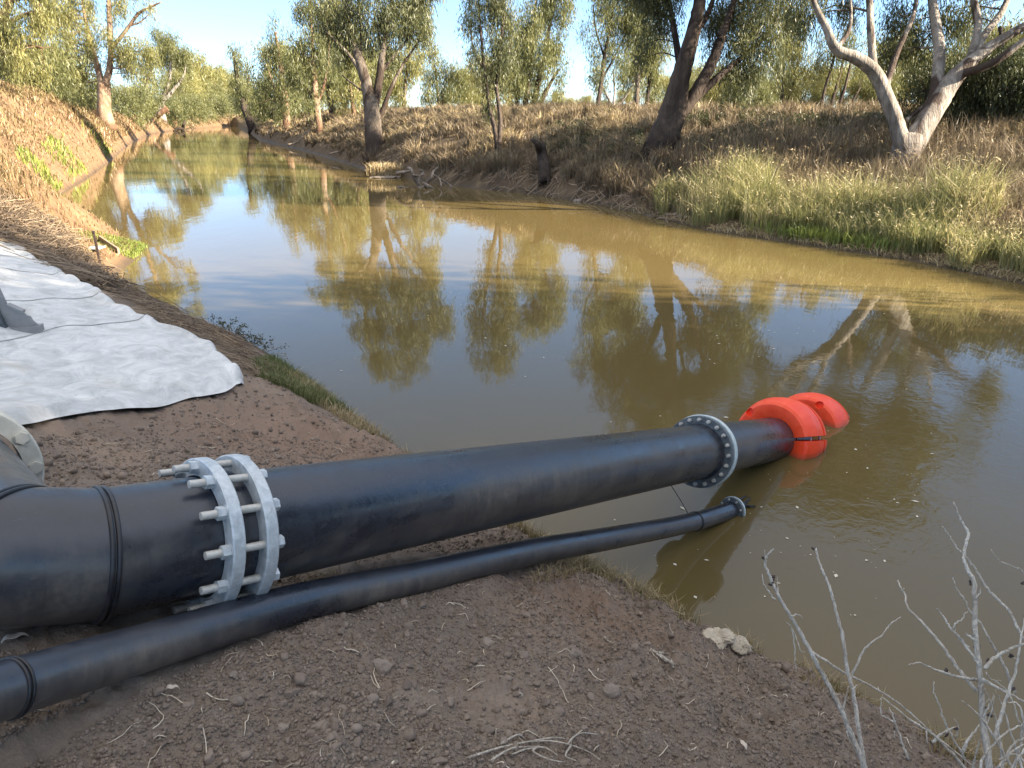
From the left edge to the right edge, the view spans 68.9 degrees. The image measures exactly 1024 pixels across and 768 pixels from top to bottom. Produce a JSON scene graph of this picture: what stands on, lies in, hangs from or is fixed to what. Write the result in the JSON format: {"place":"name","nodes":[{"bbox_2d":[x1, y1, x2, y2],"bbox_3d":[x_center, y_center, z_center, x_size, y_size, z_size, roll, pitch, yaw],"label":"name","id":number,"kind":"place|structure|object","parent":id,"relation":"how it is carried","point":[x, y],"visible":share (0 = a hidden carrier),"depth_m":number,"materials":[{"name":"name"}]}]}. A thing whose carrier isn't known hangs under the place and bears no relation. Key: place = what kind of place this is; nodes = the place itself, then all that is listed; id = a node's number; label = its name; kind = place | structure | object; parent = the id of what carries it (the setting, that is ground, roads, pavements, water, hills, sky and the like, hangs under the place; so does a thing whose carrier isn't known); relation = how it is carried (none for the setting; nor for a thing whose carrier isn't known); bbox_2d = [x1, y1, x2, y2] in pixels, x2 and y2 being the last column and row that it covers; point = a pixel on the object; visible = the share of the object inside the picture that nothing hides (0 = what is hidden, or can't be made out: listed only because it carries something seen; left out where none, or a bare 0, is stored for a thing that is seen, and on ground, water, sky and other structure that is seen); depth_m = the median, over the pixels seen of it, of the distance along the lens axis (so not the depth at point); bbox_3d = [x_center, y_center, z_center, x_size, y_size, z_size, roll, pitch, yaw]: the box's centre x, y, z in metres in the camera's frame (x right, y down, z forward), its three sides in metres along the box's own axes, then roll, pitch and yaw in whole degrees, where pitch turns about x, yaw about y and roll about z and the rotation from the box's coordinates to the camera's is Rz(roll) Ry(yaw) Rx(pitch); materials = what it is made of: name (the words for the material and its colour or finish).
{"place":"outdoors","nodes":[
{"label":"outdoors","id":0,"kind":"place"},
{"bbox_2d":[0,89,1023,767],"bbox_3d":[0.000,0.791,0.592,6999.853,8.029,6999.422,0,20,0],"label":"ground","id":1,"kind":"structure","parent":0,"point":[34,741],"depth_m":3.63,"materials":[{"name":"brown soil"}]},
{"bbox_2d":[0,0,71,99],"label":"overhanging gum","id":2,"kind":"object","parent":1,"relation":"on","point":[14,44],"visible":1,"depth_m":49.11,"materials":[{"name":"green plant"}]},
{"bbox_2d":[0,34,98,118],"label":"bush","id":3,"kind":"object","parent":1,"relation":"on","point":[59,74],"visible":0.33,"depth_m":60.52,"materials":[{"name":"green plant"}]},
{"bbox_2d":[10,119,115,191],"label":"green left bank weeds","id":4,"kind":"object","parent":1,"relation":"on","point":[51,140],"visible":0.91,"depth_m":41.26,"materials":[{"name":"green plant"}]},
{"bbox_2d":[35,69,115,117],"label":"bush","id":5,"kind":"object","parent":1,"relation":"on","point":[95,96],"visible":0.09,"depth_m":91.16,"materials":[{"name":"green plant"}]},
{"bbox_2d":[21,0,165,130],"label":"river gum","id":6,"kind":"object","parent":1,"relation":"on","point":[127,53],"visible":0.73,"depth_m":81.41,"materials":[{"name":"green plant"}]},
{"bbox_2d":[0,180,189,312],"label":"fallen reeds","id":7,"kind":"object","parent":1,"relation":"on","point":[64,258],"visible":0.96,"depth_m":15.91,"materials":[{"name":"beige plant"}]},
{"bbox_2d":[70,71,119,109],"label":"bush","id":8,"kind":"object","parent":1,"relation":"on","point":[112,86],"visible":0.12,"depth_m":92.88,"materials":[{"name":"green plant"}]},
{"bbox_2d":[73,228,148,259],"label":"green spit grass","id":9,"kind":"structure","parent":1,"relation":"on","point":[137,250],"depth_m":20.99,"materials":[{"name":"green plant"}]},
{"bbox_2d":[0,80,240,269],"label":"dry left bank grass","id":10,"kind":"structure","parent":1,"relation":"on","point":[9,163],"depth_m":37.48,"materials":[{"name":"beige plant"}]},
{"bbox_2d":[0,79,240,149],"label":"bank grass","id":11,"kind":"structure","parent":1,"relation":"on","point":[103,125],"depth_m":70.17,"materials":[{"name":"beige plant"}]},
{"bbox_2d":[0,241,243,424],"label":"ground sheet","id":12,"kind":"object","parent":1,"relation":"on","point":[90,348],"visible":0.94,"depth_m":7.18,"materials":[{"name":"grey fabric"}]},
{"bbox_2d":[0,289,44,332],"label":"steel bracket","id":13,"kind":"object","parent":12,"relation":"attached to","point":[15,317],"visible":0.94,"depth_m":7.11,"materials":[{"name":"grey paint"}]},
{"bbox_2d":[111,74,159,132],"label":"bush","id":14,"kind":"object","parent":1,"relation":"on","point":[130,98],"visible":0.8,"depth_m":122.61,"materials":[{"name":"green plant"}]},
{"bbox_2d":[115,80,175,127],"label":"bush","id":15,"kind":"object","parent":1,"relation":"on","point":[159,100],"visible":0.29,"depth_m":148.25,"materials":[{"name":"green plant"}]},
{"bbox_2d":[149,105,169,124],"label":"fallen gum","id":16,"kind":"object","parent":1,"relation":"on","point":[164,109],"visible":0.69,"depth_m":145.67,"materials":[{"name":"beige wood"}]},
{"bbox_2d":[133,20,196,123],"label":"leaning gum","id":17,"kind":"object","parent":1,"relation":"on","point":[171,52],"visible":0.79,"depth_m":164.38,"materials":[{"name":"green plant"}]},
{"bbox_2d":[155,95,199,129],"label":"bush","id":18,"kind":"object","parent":1,"relation":"on","point":[180,119],"visible":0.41,"depth_m":168.75,"materials":[{"name":"green plant"}]},
{"bbox_2d":[152,70,202,101],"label":"distant gum","id":19,"kind":"object","parent":1,"relation":"on","point":[195,88],"visible":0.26,"depth_m":197.44,"materials":[{"name":"green plant"}]},
{"bbox_2d":[154,91,208,126],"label":"bush","id":20,"kind":"object","parent":1,"relation":"on","point":[196,109],"visible":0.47,"depth_m":188.75,"materials":[{"name":"green plant"}]},
{"bbox_2d":[157,46,222,104],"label":"distant gum","id":21,"kind":"object","parent":1,"relation":"on","point":[199,59],"visible":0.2,"depth_m":211.92,"materials":[{"name":"green plant"}]},
{"bbox_2d":[91,282,301,392],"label":"bank litter","id":22,"kind":"object","parent":1,"relation":"on","point":[213,333],"visible":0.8,"depth_m":10.13,"materials":[{"name":"brown plant"}]},
{"bbox_2d":[180,88,221,123],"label":"bush","id":23,"kind":"object","parent":1,"relation":"on","point":[210,103],"visible":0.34,"depth_m":202.27,"materials":[{"name":"green plant"}]},
{"bbox_2d":[193,91,236,124],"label":"bush","id":24,"kind":"object","parent":1,"relation":"on","point":[223,104],"visible":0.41,"depth_m":212.97,"materials":[{"name":"green plant"}]},
{"bbox_2d":[206,76,229,111],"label":"distant gum","id":25,"kind":"object","parent":1,"relation":"on","point":[217,86],"visible":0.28,"depth_m":235.25,"materials":[{"name":"green plant"}]},
{"bbox_2d":[203,60,234,96],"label":"distant gum","id":26,"kind":"object","parent":1,"relation":"on","point":[221,70],"visible":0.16,"depth_m":254.64,"materials":[{"name":"green plant"}]},
{"bbox_2d":[230,694,243,705],"bbox_3d":[-0.996,1.143,2.696,0.066,0.046,0.053,0,20,0],"label":"soil clod","id":27,"kind":"object","parent":1,"relation":"on","point":[237,700],"visible":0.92,"depth_m":2.68,"materials":[{"name":"soil"}]},
{"bbox_2d":[224,40,259,132],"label":"leaning gum","id":28,"kind":"object","parent":1,"relation":"on","point":[243,102],"visible":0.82,"depth_m":143.85,"materials":[{"name":"green plant"}]},
{"bbox_2d":[210,313,289,351],"bbox_3d":[-4.290,-0.855,12.252,1.155,0.990,2.707,-8,21,-20],"label":"weed","id":29,"kind":"object","parent":1,"relation":"on","point":[238,332],"depth_m":11.95,"materials":[{"name":"green plant"}]},
{"bbox_2d":[239,74,288,122],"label":"distant gum","id":30,"kind":"object","parent":1,"relation":"on","point":[244,87],"visible":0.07,"depth_m":133.56,"materials":[{"name":"green plant"}]},
{"bbox_2d":[248,10,306,129],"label":"riverside gum","id":31,"kind":"object","parent":1,"relation":"on","point":[285,114],"visible":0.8,"depth_m":98.99,"materials":[{"name":"green plant"}]},
{"bbox_2d":[241,37,327,111],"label":"distant gum","id":32,"kind":"object","parent":1,"relation":"on","point":[252,61],"visible":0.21,"depth_m":121.39,"materials":[{"name":"green plant"}]},
{"bbox_2d":[270,94,312,123],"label":"bush","id":33,"kind":"object","parent":1,"relation":"on","point":[297,108],"visible":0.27,"depth_m":110.87,"materials":[{"name":"green plant"}]},
{"bbox_2d":[243,351,356,415],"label":"bank grass","id":34,"kind":"structure","parent":1,"relation":"on","point":[311,394],"depth_m":8.90,"materials":[{"name":"green plant"}]},
{"bbox_2d":[277,0,345,135],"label":"riverside gum","id":35,"kind":"object","parent":1,"relation":"on","point":[309,84],"visible":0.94,"depth_m":78.72,"materials":[{"name":"green plant"}]},
{"bbox_2d":[295,560,363,580],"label":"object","id":36,"kind":"object","parent":1,"relation":"on","point":[322,575],"visible":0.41,"depth_m":3.85,"materials":[{"name":"beige plant"}]},
{"bbox_2d":[314,0,356,114],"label":"leaning gum","id":37,"kind":"object","parent":1,"relation":"on","point":[328,103],"visible":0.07,"depth_m":91.60,"materials":[{"name":"green plant"}]},
{"bbox_2d":[303,22,379,107],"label":"distant gum","id":38,"kind":"object","parent":1,"relation":"on","point":[357,72],"visible":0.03,"depth_m":115.78,"materials":[{"name":"green plant"}]},
{"bbox_2d":[322,33,363,117],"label":"young gum","id":39,"kind":"object","parent":1,"relation":"on","point":[352,94],"visible":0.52,"depth_m":83.67,"materials":[{"name":"green plant"}]},
{"bbox_2d":[318,44,394,107],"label":"distant gum","id":40,"kind":"object","parent":1,"relation":"on","point":[382,93],"visible":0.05,"depth_m":117.53,"materials":[{"name":"green plant"}]},
{"bbox_2d":[0,496,745,722],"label":"discharge pipe","id":41,"kind":"object","parent":1,"relation":"on","point":[36,680],"visible":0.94,"depth_m":3.07,"materials":[{"name":"black plastic"}]},
{"bbox_2d":[301,0,446,162],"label":"river gum","id":42,"kind":"object","parent":1,"relation":"on","point":[383,24],"visible":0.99,"depth_m":52.37,"materials":[{"name":"green plant"}]},
{"bbox_2d":[371,658,392,674],"bbox_3d":[-0.551,1.181,3.106,0.112,0.080,0.082,0,20,0],"label":"soil clod","id":43,"kind":"object","parent":1,"relation":"on","point":[382,666],"visible":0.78,"depth_m":3.08,"materials":[{"name":"soil"}]},
{"bbox_2d":[370,176,400,177],"bbox_3d":[-7.694,-12.533,45.223,1.887,0.184,1.598,0,20,0],"label":"mud hump","id":44,"kind":"object","parent":1,"relation":"on","point":[385,176],"visible":0.81,"depth_m":44.79,"materials":[{"name":"soil"}]},
{"bbox_2d":[365,160,403,175],"bbox_3d":[-7.689,-13.223,45.590,2.874,0.978,2.368,0,20,0],"label":"grass tussock","id":45,"kind":"object","parent":44,"relation":"on","point":[382,169],"depth_m":45.28,"materials":[{"name":"beige plant"}]},
{"bbox_2d":[358,0,445,108],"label":"weeping gum","id":46,"kind":"object","parent":1,"relation":"on","point":[400,86],"visible":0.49,"depth_m":87.86,"materials":[{"name":"green plant"}]},
{"bbox_2d":[0,411,809,629],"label":"intake pipe","id":47,"kind":"object","parent":1,"relation":"on","point":[198,532],"visible":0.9,"depth_m":3.23,"materials":[{"name":"plastic"}]},
{"bbox_2d":[739,397,826,459],"bbox_3d":[3.183,0.654,8.851,0.792,1.021,1.000,-18,27,-40],"label":"pipe float","id":48,"kind":"object","parent":47,"relation":"attached to","point":[800,419],"visible":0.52,"depth_m":8.50,"materials":[{"name":"orange plastic"}]},
{"bbox_2d":[788,392,849,427],"bbox_3d":[3.880,0.598,9.710,0.980,1.002,0.784,17,26,38],"label":"pipe float","id":49,"kind":"object","parent":47,"relation":"attached to","point":[830,412],"visible":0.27,"depth_m":9.38,"materials":[{"name":"orange plastic"}]},
{"bbox_2d":[413,50,479,107],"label":"young gum","id":50,"kind":"object","parent":1,"relation":"on","point":[447,93],"visible":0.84,"depth_m":91.55,"materials":[{"name":"green plant"}]},
{"bbox_2d":[455,51,515,106],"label":"distant gum","id":51,"kind":"object","parent":1,"relation":"on","point":[473,79],"visible":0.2,"depth_m":102.59,"materials":[{"name":"green plant"}]},
{"bbox_2d":[454,0,527,152],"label":"young gum","id":52,"kind":"object","parent":1,"relation":"on","point":[497,10],"visible":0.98,"depth_m":39.86,"materials":[{"name":"green plant"}]},
{"bbox_2d":[43,421,958,767],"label":"loose clods","id":53,"kind":"object","parent":1,"relation":"on","point":[409,735],"visible":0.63,"depth_m":3.09,"materials":[{"name":"soil"}]},
{"bbox_2d":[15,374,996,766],"bbox_3d":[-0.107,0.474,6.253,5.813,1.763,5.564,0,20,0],"label":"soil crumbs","id":54,"kind":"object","parent":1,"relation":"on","point":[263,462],"visible":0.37,"depth_m":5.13,"materials":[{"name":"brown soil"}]},
{"bbox_2d":[38,417,978,767],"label":"dry straws","id":55,"kind":"object","parent":1,"relation":"on","point":[432,689],"visible":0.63,"depth_m":3.04,"materials":[{"name":"beige plant"}]},
{"bbox_2d":[494,34,531,105],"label":"distant gum","id":56,"kind":"object","parent":1,"relation":"on","point":[502,98],"visible":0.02,"depth_m":114.18,"materials":[{"name":"green plant"}]},
{"bbox_2d":[334,138,712,222],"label":"bank litter","id":57,"kind":"object","parent":1,"relation":"on","point":[579,190],"visible":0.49,"depth_m":35.48,"materials":[{"name":"brown plant"}]},
{"bbox_2d":[468,732,600,762],"bbox_3d":[0.094,1.368,2.822,0.556,0.194,0.166,-5,21,-14],"label":"dry root","id":58,"kind":"object","parent":1,"relation":"on","point":[533,748],"visible":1,"depth_m":2.84,"materials":[{"name":"beige wood"}]},
{"bbox_2d":[530,139,550,185],"bbox_3d":[1.425,-10.562,35.722,0.898,2.219,1.685,-5,20,-13],"label":"tree stump","id":59,"kind":"object","parent":1,"relation":"on","point":[544,172],"visible":1,"depth_m":35.43,"materials":[{"name":"wood"}]},
{"bbox_2d":[499,0,582,106],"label":"gum clump","id":60,"kind":"object","parent":1,"relation":"on","point":[542,14],"visible":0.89,"depth_m":59.85,"materials":[{"name":"green plant"}]},
{"bbox_2d":[520,554,596,583],"bbox_3d":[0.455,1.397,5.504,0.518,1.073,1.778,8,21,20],"label":"straw tuft","id":61,"kind":"object","parent":1,"relation":"on","point":[571,565],"visible":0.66,"depth_m":5.04,"materials":[{"name":"beige plant"}]},
{"bbox_2d":[602,683,619,698],"bbox_3d":[0.447,1.388,3.370,0.089,0.068,0.065,7,21,19],"label":"soil clod","id":62,"kind":"object","parent":1,"relation":"on","point":[611,690],"visible":1,"depth_m":3.35,"materials":[{"name":"soil"}]},
{"bbox_2d":[573,0,666,108],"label":"slender gum","id":63,"kind":"object","parent":1,"relation":"on","point":[623,23],"visible":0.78,"depth_m":44.99,"materials":[{"name":"green plant"}]},
{"bbox_2d":[611,88,639,104],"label":"distant gum","id":64,"kind":"object","parent":1,"relation":"on","point":[618,97],"visible":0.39,"depth_m":188.11,"materials":[{"name":"green plant"}]},
{"bbox_2d":[586,21,671,105],"bbox_3d":[8.929,-23.379,56.282,6.850,7.866,3.753,0,20,0],"label":"spreading gum","id":65,"kind":"object","parent":1,"relation":"on","point":[606,97],"visible":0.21,"depth_m":56.05,"materials":[{"name":"green plant"}]},
{"bbox_2d":[254,92,1023,218],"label":"dry bank tussocks","id":66,"kind":"object","parent":1,"relation":"on","point":[439,157],"visible":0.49,"depth_m":37.82,"materials":[{"name":"beige plant"}]},
{"bbox_2d":[615,9,673,106],"bbox_3d":[8.631,-23.748,50.433,4.496,12.641,5.916,-7,21,-19],"label":"twin gum","id":67,"kind":"object","parent":1,"relation":"on","point":[637,89],"visible":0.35,"depth_m":50.08,"materials":[{"name":"green plant"}]},
{"bbox_2d":[283,366,1023,767],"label":"bank lip grass","id":68,"kind":"structure","parent":1,"relation":"on","point":[351,418],"depth_m":5.38,"materials":[{"name":"green plant"}]},
{"bbox_2d":[350,417,1009,765],"bbox_3d":[1.255,1.621,5.357,0.818,0.590,8.850,-18,26,-40],"label":"green bank lip","id":69,"kind":"object","parent":1,"relation":"on","point":[698,622],"visible":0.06,"depth_m":5.35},
{"bbox_2d":[688,70,719,105],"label":"distant gum","id":70,"kind":"object","parent":1,"relation":"on","point":[705,96],"visible":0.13,"depth_m":93.41,"materials":[{"name":"green plant"}]},
{"bbox_2d":[607,0,809,161],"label":"leaning gum","id":71,"kind":"object","parent":1,"relation":"on","point":[680,101],"visible":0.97,"depth_m":33.13,"materials":[{"name":"green plant"}]},
{"bbox_2d":[702,627,736,648],"bbox_3d":[1.245,1.565,4.559,0.197,0.108,0.202,15,25,35],"label":"pale rock","id":72,"kind":"object","parent":1,"relation":"on","point":[722,638],"visible":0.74,"depth_m":4.53,"materials":[{"name":"beige stone"}]},
{"bbox_2d":[694,61,754,104],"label":"distant gum","id":73,"kind":"object","parent":1,"relation":"on","point":[712,91],"visible":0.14,"depth_m":88.77,"materials":[{"name":"green plant"}]},
{"bbox_2d":[730,635,751,654],"bbox_3d":[1.404,1.610,4.591,0.154,0.091,0.129,0,20,0],"label":"pale rock","id":74,"kind":"object","parent":1,"relation":"on","point":[740,645],"visible":0.92,"depth_m":4.56,"materials":[{"name":"beige stone"}]},
{"bbox_2d":[711,59,781,113],"bbox_3d":[12.722,-15.432,40.034,4.113,4.800,3.105,0,20,0],"label":"young gum","id":75,"kind":"object","parent":1,"relation":"on","point":[765,102],"visible":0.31,"depth_m":39.90,"materials":[{"name":"green plant"}]},
{"bbox_2d":[540,102,1017,181],"bbox_3d":[9.509,-11.727,36.156,11.582,3.622,40.135,-13,24,-33],"label":"scrub","id":76,"kind":"object","parent":1,"relation":"on","point":[818,122],"visible":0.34,"depth_m":33.32,"materials":[{"name":"green plant"}]},
{"bbox_2d":[754,59,818,100],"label":"distant gum","id":77,"kind":"object","parent":1,"relation":"on","point":[779,82],"visible":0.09,"depth_m":77.73,"materials":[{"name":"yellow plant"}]},
{"bbox_2d":[766,3,819,106],"bbox_3d":[16.627,-18.763,44.418,3.472,7.652,4.096,13,23,31],"label":"young gum","id":78,"kind":"object","parent":1,"relation":"on","point":[797,63],"visible":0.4,"depth_m":43.98,"materials":[{"name":"green plant"}]},
{"bbox_2d":[771,71,825,105],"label":"distant gum","id":79,"kind":"object","parent":1,"relation":"on","point":[814,96],"visible":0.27,"depth_m":74.42,"materials":[{"name":"green plant"}]},
{"bbox_2d":[621,198,1023,281],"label":"waterside straw","id":80,"kind":"object","parent":1,"relation":"on","point":[904,256],"visible":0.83,"depth_m":20.70,"materials":[{"name":"beige plant"}]},
{"bbox_2d":[740,216,913,253],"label":"green waterside grass","id":81,"kind":"structure","parent":1,"relation":"on","point":[830,235],"depth_m":21.82,"materials":[{"name":"green plant"}]},
{"bbox_2d":[646,141,1023,276],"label":"reeds","id":82,"kind":"object","parent":1,"relation":"on","point":[928,237],"visible":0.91,"depth_m":22.09,"materials":[{"name":"green plant"}]},
{"bbox_2d":[654,145,1023,262],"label":"reeds heads","id":83,"kind":"object","parent":82,"relation":"attached to","point":[1012,232],"visible":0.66,"depth_m":21.81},
{"bbox_2d":[813,63,870,106],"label":"distant gum","id":84,"kind":"object","parent":1,"relation":"on","point":[840,89],"visible":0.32,"depth_m":71.82,"materials":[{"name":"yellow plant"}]},
{"bbox_2d":[662,106,1023,251],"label":"brown weeds","id":85,"kind":"object","parent":1,"relation":"on","point":[1016,201],"visible":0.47,"depth_m":27.02,"materials":[{"name":"brown plant"}]},
{"bbox_2d":[680,107,1023,230],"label":"brown weeds heads","id":86,"kind":"object","parent":85,"relation":"attached to","point":[1002,208],"visible":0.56,"depth_m":25.74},
{"bbox_2d":[806,19,880,108],"bbox_3d":[19.379,-17.875,43.511,4.758,6.671,3.428,0,20,0],"label":"slim gum clump","id":87,"kind":"object","parent":1,"relation":"on","point":[830,59],"visible":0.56,"depth_m":42.99,"materials":[{"name":"green plant"}]},
{"bbox_2d":[761,547,974,767],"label":"dead shrub","id":88,"kind":"object","parent":1,"relation":"on","point":[859,751],"visible":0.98,"depth_m":2.83,"materials":[{"name":"grey wood"}]},
{"bbox_2d":[840,68,912,104],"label":"distant gum","id":89,"kind":"object","parent":1,"relation":"on","point":[866,96],"visible":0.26,"depth_m":71.17,"materials":[{"name":"green plant"}]},
{"bbox_2d":[852,62,905,102],"bbox_3d":[20.317,-16.177,41.154,3.197,5.138,2.137,0,20,0],"label":"slim gum clump","id":90,"kind":"object","parent":1,"relation":"on","point":[895,89],"visible":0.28,"depth_m":41.04,"materials":[{"name":"green plant"}]},
{"bbox_2d":[767,0,1023,183],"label":"river gum","id":91,"kind":"object","parent":1,"relation":"on","point":[943,89],"visible":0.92,"depth_m":27.38,"materials":[{"name":"white plant"}]},
{"bbox_2d":[872,51,1023,132],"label":"bush","id":92,"kind":"object","parent":1,"relation":"on","point":[926,88],"visible":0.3,"depth_m":28.91,"materials":[{"name":"green plant"}]},
{"bbox_2d":[880,679,1023,767],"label":"dead shrub","id":93,"kind":"object","parent":1,"relation":"on","point":[1018,757],"visible":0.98,"depth_m":2.50,"materials":[{"name":"grey wood"}]},
{"bbox_2d":[897,502,1023,767],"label":"dead shrub","id":94,"kind":"object","parent":1,"relation":"on","point":[979,689],"visible":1,"depth_m":2.57,"materials":[{"name":"grey wood"}]},
{"bbox_2d":[917,25,1023,126],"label":"bush","id":95,"kind":"object","parent":1,"relation":"on","point":[999,98],"visible":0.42,"depth_m":28.23,"materials":[{"name":"green plant"}]},
{"bbox_2d":[946,12,1022,67],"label":"distant gum","id":96,"kind":"object","parent":1,"relation":"on","point":[996,33],"visible":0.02,"depth_m":56.72,"materials":[{"name":"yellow plant"}]},
{"bbox_2d":[962,29,1023,121],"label":"bush","id":97,"kind":"object","parent":1,"relation":"on","point":[994,72],"visible":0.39,"depth_m":27.63,"materials":[{"name":"green plant"}]},
{"bbox_2d":[0,0,1023,112],"label":"sky","id":98,"kind":"structure","parent":0,"point":[207,25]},
{"bbox_2d":[62,126,1023,767],"bbox_3d":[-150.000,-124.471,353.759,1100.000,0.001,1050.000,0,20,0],"label":"water","id":99,"kind":"structure","parent":0,"point":[328,270],"depth_m":11.99,"materials":[{"name":"brown liquid"}]},
{"bbox_2d":[395,167,452,187],"bbox_3d":[-4.086,-10.624,38.870,4.188,1.320,1.481,0,20,0],"label":"driftwood snag","id":100,"kind":"object","parent":99,"relation":"in","point":[415,179],"visible":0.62,"depth_m":38.90,"materials":[{"name":"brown wood"}]},
{"bbox_2d":[341,292,932,615],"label":"floating flecks","id":101,"kind":"object","parent":99,"relation":"on","point":[835,575],"visible":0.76,"depth_m":7.33,"materials":[{"name":"beige plant"}]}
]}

